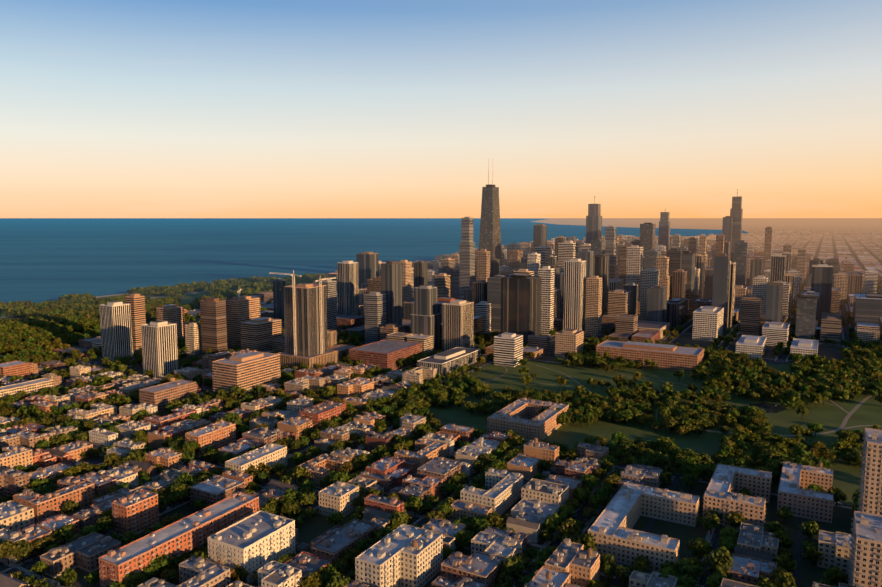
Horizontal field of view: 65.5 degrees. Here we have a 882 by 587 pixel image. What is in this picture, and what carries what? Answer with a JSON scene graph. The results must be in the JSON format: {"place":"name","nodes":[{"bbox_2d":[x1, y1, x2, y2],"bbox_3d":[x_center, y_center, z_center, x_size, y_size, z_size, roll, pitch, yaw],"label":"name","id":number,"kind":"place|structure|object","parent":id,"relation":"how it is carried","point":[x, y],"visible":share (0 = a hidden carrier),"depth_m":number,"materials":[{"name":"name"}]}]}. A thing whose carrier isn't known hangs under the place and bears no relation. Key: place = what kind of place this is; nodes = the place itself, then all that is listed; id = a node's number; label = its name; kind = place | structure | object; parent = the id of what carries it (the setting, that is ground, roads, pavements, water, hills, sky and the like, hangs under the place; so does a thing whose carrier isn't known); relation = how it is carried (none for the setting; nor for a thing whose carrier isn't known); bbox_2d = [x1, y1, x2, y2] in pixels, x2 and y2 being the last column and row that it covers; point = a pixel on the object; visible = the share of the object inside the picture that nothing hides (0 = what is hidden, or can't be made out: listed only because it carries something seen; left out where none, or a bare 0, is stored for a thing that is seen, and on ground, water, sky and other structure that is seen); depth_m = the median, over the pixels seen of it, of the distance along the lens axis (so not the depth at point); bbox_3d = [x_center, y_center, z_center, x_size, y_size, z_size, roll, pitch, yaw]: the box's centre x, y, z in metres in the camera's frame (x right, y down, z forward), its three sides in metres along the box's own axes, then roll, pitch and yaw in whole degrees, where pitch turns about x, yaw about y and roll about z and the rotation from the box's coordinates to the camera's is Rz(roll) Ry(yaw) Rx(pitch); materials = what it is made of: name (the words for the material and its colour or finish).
{"place":"outdoors","nodes":[
{"label":"outdoors","id":0,"kind":"place"},
{"bbox_2d":[0,218,747,302],"bbox_3d":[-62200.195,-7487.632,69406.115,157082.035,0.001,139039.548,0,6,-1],"label":"lake","id":1,"kind":"structure","parent":0,"point":[45,259],"depth_m":5491.69,"materials":[{"name":"liquid"}]},
{"bbox_2d":[0,289,881,463],"bbox_3d":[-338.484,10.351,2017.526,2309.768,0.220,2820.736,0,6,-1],"label":"park ground","id":2,"kind":"structure","parent":0,"point":[834,414],"depth_m":893.68,"materials":[{"name":"plant"}]},
{"bbox_2d":[0,218,881,586],"bbox_3d":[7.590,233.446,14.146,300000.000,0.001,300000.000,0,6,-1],"label":"ground","id":3,"kind":"structure","parent":0,"point":[802,224],"depth_m":13079.53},
{"bbox_2d":[237,270,335,355],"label":"tower cranes","id":4,"kind":"object","parent":3,"relation":"on","point":[294,321],"visible":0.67,"depth_m":1039.71,"materials":[{"name":"metal"}]},
{"bbox_2d":[4,337,786,586],"bbox_3d":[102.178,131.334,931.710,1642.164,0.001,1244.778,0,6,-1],"label":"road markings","id":5,"kind":"object","parent":3,"relation":"on","point":[317,500],"visible":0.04,"depth_m":499.80,"materials":[{"name":"paint"}]},
{"bbox_2d":[0,324,841,586],"bbox_3d":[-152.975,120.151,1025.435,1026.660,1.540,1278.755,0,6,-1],"label":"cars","id":6,"kind":"object","parent":3,"relation":"on","point":[95,362],"visible":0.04,"depth_m":567.53,"materials":[{"name":"paint"}]},
{"bbox_2d":[0,163,881,560],"bbox_3d":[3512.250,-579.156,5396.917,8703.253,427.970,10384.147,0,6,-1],"label":"city buildings","id":7,"kind":"structure","parent":3,"relation":"on","point":[514,295],"depth_m":1348.36,"materials":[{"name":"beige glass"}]},
{"bbox_2d":[0,270,881,586],"bbox_3d":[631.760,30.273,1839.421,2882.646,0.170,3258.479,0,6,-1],"label":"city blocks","id":8,"kind":"structure","parent":3,"relation":"on","point":[806,574],"depth_m":534.71,"materials":[{"name":"concrete"}]},
{"bbox_2d":[0,349,881,586],"bbox_3d":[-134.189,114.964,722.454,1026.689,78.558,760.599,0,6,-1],"label":"buildings","id":9,"kind":"structure","parent":8,"relation":"on","point":[250,537],"depth_m":532.94,"materials":[{"name":"brown brick"}]},
{"bbox_2d":[0,273,881,586],"bbox_3d":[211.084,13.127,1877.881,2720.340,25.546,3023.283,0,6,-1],"label":"trees","id":10,"kind":"object","parent":8,"relation":"on","point":[44,329],"visible":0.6,"depth_m":731.25,"materials":[{"name":"green plant"}]},
{"bbox_2d":[0,0,881,217],"label":"sky","id":11,"kind":"structure","parent":0,"point":[109,108],"materials":[{"name":"blue"}]},
{"bbox_2d":[47,320,861,504],"bbox_3d":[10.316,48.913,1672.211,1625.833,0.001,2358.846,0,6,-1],"label":"park lawn","id":12,"kind":"structure","parent":0,"point":[846,479],"depth_m":738.29,"materials":[{"name":"green plant"}]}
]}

